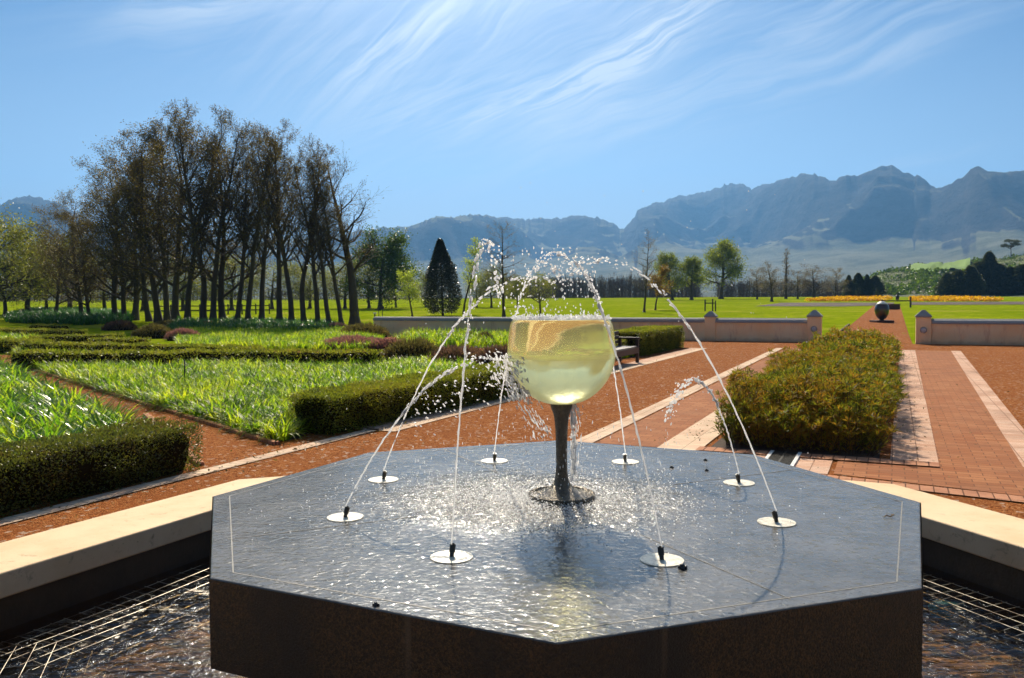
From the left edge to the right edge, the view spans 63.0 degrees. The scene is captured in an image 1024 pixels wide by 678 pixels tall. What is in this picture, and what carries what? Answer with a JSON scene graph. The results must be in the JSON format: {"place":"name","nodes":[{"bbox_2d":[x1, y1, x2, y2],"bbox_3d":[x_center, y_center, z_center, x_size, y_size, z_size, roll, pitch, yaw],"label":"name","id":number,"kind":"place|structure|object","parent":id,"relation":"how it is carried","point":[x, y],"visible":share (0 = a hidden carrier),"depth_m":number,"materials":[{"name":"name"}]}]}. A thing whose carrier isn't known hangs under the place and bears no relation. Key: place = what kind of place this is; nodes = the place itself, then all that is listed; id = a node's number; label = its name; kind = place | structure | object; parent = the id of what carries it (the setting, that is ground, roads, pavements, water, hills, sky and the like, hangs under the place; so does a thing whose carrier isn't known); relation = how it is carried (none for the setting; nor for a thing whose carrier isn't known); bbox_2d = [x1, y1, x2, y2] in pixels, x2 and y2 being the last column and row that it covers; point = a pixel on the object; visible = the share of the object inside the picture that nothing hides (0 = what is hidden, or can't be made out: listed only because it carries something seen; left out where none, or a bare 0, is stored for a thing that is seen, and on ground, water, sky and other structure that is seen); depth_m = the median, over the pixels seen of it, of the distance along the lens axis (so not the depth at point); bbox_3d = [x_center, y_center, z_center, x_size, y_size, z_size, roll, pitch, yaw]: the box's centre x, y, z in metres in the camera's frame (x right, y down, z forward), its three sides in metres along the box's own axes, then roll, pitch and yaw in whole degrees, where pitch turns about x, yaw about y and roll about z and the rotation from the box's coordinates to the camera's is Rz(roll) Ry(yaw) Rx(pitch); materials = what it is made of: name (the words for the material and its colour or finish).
{"place":"outdoors","nodes":[
{"label":"outdoors","id":0,"kind":"place"},
{"bbox_2d":[182,411,306,440],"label":"soil","id":1,"kind":"structure","parent":0,"point":[297,436],"depth_m":10.22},
{"bbox_2d":[8,346,478,442],"bbox_3d":[-6.116,0.521,21.668,10.947,0.532,22.868,-2,3,-40],"label":"strap leaf bed","id":2,"kind":"object","parent":1,"relation":"on","point":[249,396],"visible":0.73,"depth_m":15.50,"materials":[{"name":"plant"}]},
{"bbox_2d":[426,343,480,361],"bbox_3d":[-1.308,0.403,20.721,1.836,0.624,1.484,0,3,0],"label":"heath shrub","id":3,"kind":"object","parent":1,"relation":"on","point":[455,350],"visible":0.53,"depth_m":20.46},
{"bbox_2d":[0,165,1023,299],"bbox_3d":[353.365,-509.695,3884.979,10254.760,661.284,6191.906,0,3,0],"label":"mountain range","id":4,"kind":"structure","parent":0,"point":[881,218],"depth_m":3151.37,"materials":[{"name":"stone"}]},
{"bbox_2d":[0,337,1023,542],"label":"gravel","id":5,"kind":"structure","parent":0,"point":[999,369],"depth_m":10.75,"materials":[{"name":"gravel"}]},
{"bbox_2d":[4,348,179,369],"bbox_3d":[-10.400,0.511,20.671,4.483,0.595,0.805,0,3,10],"label":"clipped hedge","id":6,"kind":"object","parent":5,"relation":"on","point":[37,354],"visible":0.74,"depth_m":20.50,"materials":[{"name":"green plant"}]},
{"bbox_2d":[0,416,204,518],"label":"clipped hedge","id":7,"kind":"object","parent":5,"relation":"on","point":[55,468],"visible":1,"depth_m":7.24,"materials":[{"name":"plant"}]},
{"bbox_2d":[30,369,208,423],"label":"brick kerb","id":8,"kind":"structure","parent":5,"relation":"on","point":[188,416],"depth_m":13.54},
{"bbox_2d":[15,340,263,352],"bbox_3d":[-11.009,0.346,24.293,9.173,0.600,0.793,1,3,23],"label":"clipped hedge","id":9,"kind":"object","parent":5,"relation":"on","point":[69,345],"visible":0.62,"depth_m":24.29,"materials":[{"name":"green plant"}]},
{"bbox_2d":[0,428,379,524],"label":"brick edging","id":10,"kind":"object","parent":5,"relation":"on","point":[30,514],"visible":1,"depth_m":7.61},
{"bbox_2d":[167,346,384,364],"bbox_3d":[-5.945,0.487,20.755,5.652,0.604,0.951,0,3,9],"label":"clipped hedge","id":11,"kind":"object","parent":5,"relation":"on","point":[319,355],"visible":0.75,"depth_m":20.46,"materials":[{"name":"green plant"}]},
{"bbox_2d":[284,364,514,435],"bbox_3d":[-1.398,0.814,12.491,0.895,0.590,4.896,1,3,28],"label":"clipped hedge","id":12,"kind":"object","parent":5,"relation":"on","point":[369,403],"visible":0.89,"depth_m":11.34,"materials":[{"name":"green plant"}]},
{"bbox_2d":[380,336,438,360],"bbox_3d":[-2.705,0.259,22.564,1.905,0.760,1.586,0,3,0],"label":"heath shrub","id":13,"kind":"object","parent":5,"relation":"on","point":[404,348],"visible":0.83,"depth_m":22.21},
{"bbox_2d":[0,476,1023,677],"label":"fountain pool","id":14,"kind":"structure","parent":5,"relation":"on","point":[45,575],"depth_m":5.55,"materials":[{"name":"stone"}]},
{"bbox_2d":[0,641,133,677],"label":"wire mesh","id":15,"kind":"object","parent":14,"relation":"in","point":[112,648],"visible":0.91,"depth_m":4.58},
{"bbox_2d":[0,562,209,677],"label":"wire mesh","id":16,"kind":"object","parent":14,"relation":"in","point":[115,627],"visible":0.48,"depth_m":4.99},
{"bbox_2d":[209,441,922,677],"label":"fountain table","id":17,"kind":"object","parent":14,"relation":"in","point":[816,592],"visible":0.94,"depth_m":3.19,"materials":[{"name":"stone"}]},
{"bbox_2d":[345,352,510,505],"bbox_3d":[-0.356,0.437,4.178,0.961,0.737,0.086,-1,3,-21],"label":"water jet","id":18,"kind":"object","parent":17,"relation":"on","point":[405,410],"visible":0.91,"depth_m":4.14,"materials":[{"name":"white"}]},
{"bbox_2d":[383,273,555,470],"bbox_3d":[-0.276,0.210,4.622,1.080,1.148,0.081,1,3,23],"label":"water jet","id":19,"kind":"object","parent":17,"relation":"on","point":[466,313],"visible":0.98,"depth_m":4.63,"materials":[{"name":"white"}]},
{"bbox_2d":[451,238,510,544],"bbox_3d":[-0.144,0.188,3.697,0.111,1.276,0.683,0,3,16],"label":"water jet","id":20,"kind":"object","parent":17,"relation":"on","point":[490,243],"visible":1,"depth_m":3.56,"materials":[{"name":"white"}]},
{"bbox_2d":[248,453,839,561],"bbox_3d":[0.166,0.817,4.484,3.359,0.048,2.369,0,3,0],"label":"splash froth","id":21,"kind":"object","parent":17,"relation":"on","point":[520,496],"visible":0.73,"depth_m":4.29,"materials":[{"name":"white liquid"}]},
{"bbox_2d":[507,319,615,505],"bbox_3d":[0.260,0.369,4.396,0.566,0.949,0.566,0,3,0],"label":"goblet fountain","id":22,"kind":"object","parent":17,"relation":"on","point":[571,362],"visible":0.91,"depth_m":4.18,"materials":[{"name":"yellow glass"}]},
{"bbox_2d":[346,170,809,531],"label":"splashing water","id":23,"kind":"structure","parent":17,"relation":"on","point":[574,443],"depth_m":4.34,"materials":[{"name":"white liquid"}]},
{"bbox_2d":[536,244,662,547],"bbox_3d":[0.368,0.178,3.873,0.079,1.275,1.202,-1,3,-23],"label":"water jet","id":24,"kind":"object","parent":17,"relation":"on","point":[577,264],"visible":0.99,"depth_m":3.67,"materials":[{"name":"white"}]},
{"bbox_2d":[562,253,776,510],"bbox_3d":[0.760,0.186,4.136,1.077,1.231,0.114,1,3,22],"label":"water jet","id":25,"kind":"object","parent":17,"relation":"on","point":[597,261],"visible":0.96,"depth_m":4.04,"materials":[{"name":"white"}]},
{"bbox_2d":[662,375,739,473],"bbox_3d":[1.106,0.488,4.993,0.099,0.545,0.619,-2,3,-28],"label":"water jet","id":26,"kind":"object","parent":17,"relation":"on","point":[709,390],"visible":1,"depth_m":5.01,"materials":[{"name":"white"}]},
{"bbox_2d":[923,573,1023,677],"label":"wire mesh","id":27,"kind":"object","parent":14,"relation":"in","point":[975,622],"visible":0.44,"depth_m":5.03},
{"bbox_2d":[357,348,705,430],"bbox_3d":[2.485,0.737,19.540,0.240,0.001,19.701,1,3,24],"label":"brick edging","id":28,"kind":"object","parent":5,"relation":"on","point":[433,418],"visible":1,"depth_m":12.75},
{"bbox_2d":[614,325,684,355],"bbox_3d":[4.421,0.001,27.037,1.210,0.860,5.342,1,3,25],"label":"clipped hedge","id":29,"kind":"object","parent":5,"relation":"on","point":[656,339],"visible":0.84,"depth_m":26.15,"materials":[{"name":"green plant"}]},
{"bbox_2d":[576,348,781,442],"bbox_3d":[4.935,0.750,18.969,0.240,0.001,20.505,1,3,24],"label":"brick edging","id":30,"kind":"object","parent":5,"relation":"on","point":[592,437],"visible":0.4,"depth_m":12.65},
{"bbox_2d":[657,409,726,448],"bbox_3d":[5.965,0.764,18.553,0.240,0.001,20.600,1,3,24],"label":"brick edging","id":31,"kind":"object","parent":5,"relation":"on","point":[682,438],"depth_m":10.33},
{"bbox_2d":[678,414,740,450],"bbox_3d":[6.170,0.763,18.459,0.240,0.001,20.601,1,3,24],"label":"brick edging","id":32,"kind":"object","parent":5,"relation":"on","point":[705,436],"visible":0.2,"depth_m":9.85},
{"bbox_2d":[696,446,939,466],"bbox_3d":[3.124,1.218,8.712,2.370,0.001,0.240,1,3,25],"label":"brick edging","id":33,"kind":"object","parent":5,"relation":"on","point":[881,460],"visible":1,"depth_m":8.61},
{"bbox_2d":[890,350,913,464],"bbox_3d":[8.224,0.798,17.553,0.220,0.001,20.543,1,3,25],"label":"brick edging","id":34,"kind":"object","parent":5,"relation":"on","point":[901,446],"visible":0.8,"depth_m":10.74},
{"bbox_2d":[908,350,938,465],"bbox_3d":[8.424,0.797,17.461,0.220,0.001,20.543,1,3,25],"label":"brick edging","id":35,"kind":"object","parent":5,"relation":"on","point":[926,451],"visible":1,"depth_m":11.32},
{"bbox_2d":[823,474,1023,501],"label":"brick edging","id":36,"kind":"object","parent":5,"relation":"on","point":[968,493],"visible":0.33,"depth_m":7.13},
{"bbox_2d":[951,351,1023,466],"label":"brick edging","id":37,"kind":"object","parent":5,"relation":"on","point":[1012,429],"visible":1,"depth_m":12.22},
{"bbox_2d":[0,296,1023,354],"bbox_3d":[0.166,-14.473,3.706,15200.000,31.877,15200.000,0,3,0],"label":"ground","id":38,"kind":"structure","parent":0,"point":[839,317],"depth_m":90.44,"materials":[{"name":"plant"}]},
{"bbox_2d":[0,203,65,310],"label":"willow tree","id":39,"kind":"object","parent":38,"relation":"on","point":[13,241],"visible":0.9,"depth_m":70.10,"materials":[{"name":"green plant"}]},
{"bbox_2d":[0,223,74,310],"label":"willow tree","id":40,"kind":"object","parent":38,"relation":"on","point":[27,301],"visible":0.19,"depth_m":77.86,"materials":[{"name":"green plant"}]},
{"bbox_2d":[0,327,88,336],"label":"clipped hedge","id":41,"kind":"object","parent":38,"relation":"on","point":[50,331],"visible":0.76,"depth_m":38.30,"materials":[{"name":"green plant"}]},
{"bbox_2d":[13,204,108,311],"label":"leafy brown tree","id":42,"kind":"object","parent":38,"relation":"on","point":[58,301],"visible":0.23,"depth_m":71.38,"materials":[{"name":"green plant"}]},
{"bbox_2d":[24,204,109,313],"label":"leafy brown tree","id":43,"kind":"object","parent":38,"relation":"on","point":[87,293],"visible":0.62,"depth_m":64.23,"materials":[{"name":"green plant"}]},
{"bbox_2d":[2,306,132,324],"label":"strap leaf bed","id":44,"kind":"object","parent":38,"relation":"on","point":[63,315],"visible":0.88,"depth_m":59.98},
{"bbox_2d":[29,186,118,313],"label":"leafy brown tree","id":45,"kind":"object","parent":38,"relation":"on","point":[45,241],"visible":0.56,"depth_m":65.88,"materials":[{"name":"green plant"}]},
{"bbox_2d":[29,332,125,343],"bbox_3d":[-16.414,0.039,31.612,3.368,0.598,0.779,-2,3,-32],"label":"clipped hedge","id":46,"kind":"object","parent":38,"relation":"on","point":[72,338],"visible":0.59,"depth_m":31.39,"materials":[{"name":"green plant"}]},
{"bbox_2d":[21,154,172,313],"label":"leafy brown tree","id":47,"kind":"object","parent":38,"relation":"on","point":[114,286],"visible":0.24,"depth_m":64.58,"materials":[{"name":"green plant"}]},
{"bbox_2d":[62,162,171,313],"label":"leafy brown tree","id":48,"kind":"object","parent":38,"relation":"on","point":[123,297],"visible":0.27,"depth_m":63.42,"materials":[{"name":"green plant"}]},
{"bbox_2d":[56,119,204,321],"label":"leafy brown tree","id":49,"kind":"object","parent":38,"relation":"on","point":[154,292],"visible":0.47,"depth_m":59.01,"materials":[{"name":"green plant"}]},
{"bbox_2d":[62,135,214,320],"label":"leafy brown tree","id":50,"kind":"object","parent":38,"relation":"on","point":[135,309],"visible":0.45,"depth_m":61.90,"materials":[{"name":"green plant"}]},
{"bbox_2d":[110,127,169,321],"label":"bare tree","id":51,"kind":"object","parent":38,"relation":"on","point":[148,316],"visible":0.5,"depth_m":59.20,"materials":[{"name":"brown plant"}]},
{"bbox_2d":[130,323,173,338],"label":"heath shrub","id":52,"kind":"object","parent":38,"relation":"on","point":[155,331],"visible":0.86,"depth_m":38.55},
{"bbox_2d":[118,117,186,320],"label":"bare tree","id":53,"kind":"object","parent":38,"relation":"on","point":[166,314],"visible":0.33,"depth_m":59.25,"materials":[{"name":"brown plant"}]},
{"bbox_2d":[87,100,242,319],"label":"leafy brown tree","id":54,"kind":"object","parent":38,"relation":"on","point":[176,291],"visible":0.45,"depth_m":56.98,"materials":[{"name":"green plant"}]},
{"bbox_2d":[131,99,226,319],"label":"bare tree","id":55,"kind":"object","parent":38,"relation":"on","point":[203,303],"visible":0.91,"depth_m":53.15,"materials":[{"name":"brown plant"}]},
{"bbox_2d":[137,103,232,318],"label":"bare tree","id":56,"kind":"object","parent":38,"relation":"on","point":[187,312],"visible":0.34,"depth_m":56.41,"materials":[{"name":"brown plant"}]},
{"bbox_2d":[110,121,294,318],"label":"leafy brown tree","id":57,"kind":"object","parent":38,"relation":"on","point":[221,280],"visible":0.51,"depth_m":54.77,"materials":[{"name":"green plant"}]},
{"bbox_2d":[0,286,411,301],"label":"wood","id":58,"kind":"object","parent":38,"relation":"on","point":[208,298],"visible":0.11,"depth_m":203.09,"materials":[{"name":"green"}]},
{"bbox_2d":[178,109,258,319],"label":"bare tree","id":59,"kind":"object","parent":38,"relation":"on","point":[213,305],"visible":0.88,"depth_m":54.23,"materials":[{"name":"brown plant"}]},
{"bbox_2d":[183,252,270,309],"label":"willow tree","id":60,"kind":"object","parent":38,"relation":"on","point":[226,282],"visible":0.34,"depth_m":100.03,"materials":[{"name":"green plant"}]},
{"bbox_2d":[191,140,270,318],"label":"bare tree","id":61,"kind":"object","parent":38,"relation":"on","point":[239,296],"visible":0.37,"depth_m":54.70,"materials":[{"name":"brown plant"}]},
{"bbox_2d":[214,128,284,319],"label":"bare tree","id":62,"kind":"object","parent":38,"relation":"on","point":[253,248],"visible":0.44,"depth_m":53.62,"materials":[{"name":"brown plant"}]},
{"bbox_2d":[166,315,347,330],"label":"strap leaf bed","id":63,"kind":"object","parent":38,"relation":"on","point":[224,323],"visible":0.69,"depth_m":47.07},
{"bbox_2d":[232,132,296,320],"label":"bare tree","id":64,"kind":"object","parent":38,"relation":"on","point":[264,252],"visible":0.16,"depth_m":55.15,"materials":[{"name":"brown plant"}]},
{"bbox_2d":[231,118,314,320],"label":"bare tree","id":65,"kind":"object","parent":38,"relation":"on","point":[279,315],"visible":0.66,"depth_m":51.71,"materials":[{"name":"brown plant"}]},
{"bbox_2d":[232,259,313,308],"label":"willow tree","id":66,"kind":"object","parent":38,"relation":"on","point":[290,270],"visible":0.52,"depth_m":101.93,"materials":[{"name":"green plant"}]},
{"bbox_2d":[241,125,309,320],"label":"bare tree","id":67,"kind":"object","parent":38,"relation":"on","point":[284,253],"visible":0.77,"depth_m":51.01,"materials":[{"name":"brown plant"}]},
{"bbox_2d":[270,145,338,321],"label":"bare tree","id":68,"kind":"object","parent":38,"relation":"on","point":[315,285],"visible":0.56,"depth_m":49.16,"materials":[{"name":"brown plant"}]},
{"bbox_2d":[274,256,337,308],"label":"willow tree","id":69,"kind":"object","parent":38,"relation":"on","point":[309,287],"visible":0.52,"depth_m":104.00,"materials":[{"name":"green plant"}]},
{"bbox_2d":[262,132,355,321],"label":"bare tree","id":70,"kind":"object","parent":38,"relation":"on","point":[302,294],"visible":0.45,"depth_m":49.33,"materials":[{"name":"brown plant"}]},
{"bbox_2d":[283,152,365,323],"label":"bare tree","id":71,"kind":"object","parent":38,"relation":"on","point":[320,253],"visible":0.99,"depth_m":47.86,"materials":[{"name":"brown plant"}]},
{"bbox_2d":[280,141,389,325],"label":"bare tree","id":72,"kind":"object","parent":38,"relation":"on","point":[354,318],"visible":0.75,"depth_m":50.25,"materials":[{"name":"brown plant"}]},
{"bbox_2d":[312,256,368,308],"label":"willow tree","id":73,"kind":"object","parent":38,"relation":"on","point":[340,279],"visible":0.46,"depth_m":102.59,"materials":[{"name":"green plant"}]},
{"bbox_2d":[302,158,380,323],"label":"bare tree","id":74,"kind":"object","parent":38,"relation":"on","point":[334,274],"visible":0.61,"depth_m":49.08,"materials":[{"name":"brown plant"}]},
{"bbox_2d":[336,221,428,308],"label":"round green tree","id":75,"kind":"object","parent":38,"relation":"on","point":[392,254],"visible":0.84,"depth_m":100.73,"materials":[{"name":"green plant"}]},
{"bbox_2d":[392,266,421,316],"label":"young tree","id":76,"kind":"object","parent":38,"relation":"on","point":[412,287],"visible":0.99,"depth_m":69.31,"materials":[{"name":"green plant"}]},
{"bbox_2d":[418,238,462,315],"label":"conical evergreen","id":77,"kind":"object","parent":38,"relation":"on","point":[436,271],"visible":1,"depth_m":71.58,"materials":[{"name":"green plant"}]},
{"bbox_2d":[471,262,514,307],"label":"willow tree","id":78,"kind":"object","parent":38,"relation":"on","point":[488,282],"visible":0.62,"depth_m":104.61,"materials":[{"name":"green plant"}]},
{"bbox_2d":[471,221,531,316],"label":"bare tree","id":79,"kind":"object","parent":38,"relation":"on","point":[502,281],"visible":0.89,"depth_m":65.51,"materials":[{"name":"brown plant"}]},
{"bbox_2d":[514,269,559,315],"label":"olive tree","id":80,"kind":"object","parent":38,"relation":"on","point":[548,289],"visible":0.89,"depth_m":67.84,"materials":[{"name":"green plant"}]},
{"bbox_2d":[373,317,704,340],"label":"garden wall","id":81,"kind":"structure","parent":38,"relation":"on","point":[393,325],"depth_m":37.84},
{"bbox_2d":[499,272,706,297],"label":"wood","id":82,"kind":"object","parent":38,"relation":"on","point":[609,284],"visible":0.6,"depth_m":231.49,"materials":[{"name":"brown"}]},
{"bbox_2d":[649,250,691,299],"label":"green oak","id":83,"kind":"object","parent":38,"relation":"on","point":[672,263],"visible":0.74,"depth_m":170.36,"materials":[{"name":"green plant"}]},
{"bbox_2d":[679,254,708,299],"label":"green oak","id":84,"kind":"object","parent":38,"relation":"on","point":[690,265],"visible":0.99,"depth_m":168.81,"materials":[{"name":"green plant"}]},
{"bbox_2d":[684,236,750,298],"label":"green oak","id":85,"kind":"object","parent":38,"relation":"on","point":[721,252],"visible":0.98,"depth_m":184.34,"materials":[{"name":"green plant"}]},
{"bbox_2d":[715,318,806,341],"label":"garden wall","id":86,"kind":"structure","parent":38,"relation":"on","point":[762,329],"depth_m":32.86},
{"bbox_2d":[711,277,886,296],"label":"wood","id":87,"kind":"object","parent":38,"relation":"on","point":[739,288],"visible":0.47,"depth_m":238.62,"materials":[{"name":"brown"}]},
{"bbox_2d":[915,310,931,343],"bbox_3d":[15.068,-0.291,30.605,0.560,1.550,0.600,1,3,25],"label":"gate post","id":88,"kind":"object","parent":38,"relation":"on","point":[923,328],"visible":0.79,"depth_m":30.39,"materials":[{"name":"paint"}]},
{"bbox_2d":[908,295,1003,300],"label":"flower strip","id":89,"kind":"object","parent":38,"relation":"on","point":[950,298],"visible":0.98,"depth_m":137.23,"materials":[{"name":"yellow plant"}]},
{"bbox_2d":[939,269,978,295],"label":"dark conifer","id":90,"kind":"object","parent":38,"relation":"on","point":[956,275],"visible":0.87,"depth_m":204.37,"materials":[{"name":"green plant"}]},
{"bbox_2d":[956,265,986,295],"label":"dark conifer","id":91,"kind":"object","parent":38,"relation":"on","point":[973,274],"visible":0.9,"depth_m":202.98,"materials":[{"name":"green plant"}]},
{"bbox_2d":[931,319,1023,345],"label":"garden wall","id":92,"kind":"structure","parent":38,"relation":"on","point":[979,331],"depth_m":29.75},
{"bbox_2d":[982,263,1020,295],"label":"dark conifer","id":93,"kind":"object","parent":38,"relation":"on","point":[1001,269],"visible":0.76,"depth_m":211.57,"materials":[{"name":"green plant"}]},
{"bbox_2d":[0,558,1023,677],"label":"pool water","id":94,"kind":"structure","parent":0,"point":[208,612],"depth_m":5.00,"materials":[{"name":"liquid"}]},
{"bbox_2d":[0,0,1023,241],"label":"sky","id":95,"kind":"structure","parent":0,"point":[452,108],"materials":[{"name":"blue"}]},
{"bbox_2d":[596,348,806,446],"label":"brick paving","id":96,"kind":"structure","parent":0,"point":[696,407],"depth_m":11.49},
{"bbox_2d":[756,455,832,473],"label":"brick paving","id":97,"kind":"structure","parent":0,"point":[820,466],"depth_m":8.30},
{"bbox_2d":[711,425,884,457],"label":"soil","id":98,"kind":"structure","parent":0,"point":[721,443],"depth_m":9.17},
{"bbox_2d":[711,325,909,456],"bbox_3d":[6.563,0.339,16.503,2.322,1.063,16.922,1,3,24],"label":"shrub bed","id":99,"kind":"object","parent":98,"relation":"on","point":[838,388],"visible":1,"depth_m":9.58,"materials":[{"name":"plant"}]},
{"bbox_2d":[844,306,911,343],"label":"gravel path","id":100,"kind":"structure","parent":0,"point":[898,328],"depth_m":48.66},
{"bbox_2d":[834,350,1023,495],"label":"brick paving","id":101,"kind":"structure","parent":0,"point":[986,463],"depth_m":9.28,"materials":[{"name":"brick"}]},
{"bbox_2d":[870,255,1023,296],"bbox_3d":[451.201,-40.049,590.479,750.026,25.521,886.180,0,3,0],"label":"hills","id":102,"kind":"structure","parent":0,"point":[924,294],"depth_m":292.68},
{"bbox_2d":[838,253,1023,295],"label":"scrub","id":103,"kind":"object","parent":102,"relation":"on","point":[926,282],"visible":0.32,"depth_m":283.08,"materials":[{"name":"green plant"}]},
{"label":"soil","id":104,"kind":"structure","parent":0,"visible":0},
{"bbox_2d":[173,321,384,350],"bbox_3d":[-11.566,-0.400,39.879,8.827,0.591,27.949,-1,3,-22],"label":"strap leaf bed","id":105,"kind":"object","parent":104,"relation":"on","point":[282,338],"visible":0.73,"depth_m":33.31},
{"label":"soil","id":106,"kind":"structure","parent":0,"visible":0},
{"bbox_2d":[390,325,508,347],"bbox_3d":[-0.441,-0.221,33.992,9.361,0.657,11.324,0,3,0],"label":"strap leaf bed","id":107,"kind":"object","parent":106,"relation":"on","point":[453,338],"visible":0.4,"depth_m":31.08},
{"label":"soil","id":108,"kind":"structure","parent":0,"visible":0},
{"bbox_2d":[0,353,161,453],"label":"strap leaf bed","id":109,"kind":"object","parent":108,"relation":"on","point":[32,407],"visible":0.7,"depth_m":10.76,"materials":[{"name":"plant"}]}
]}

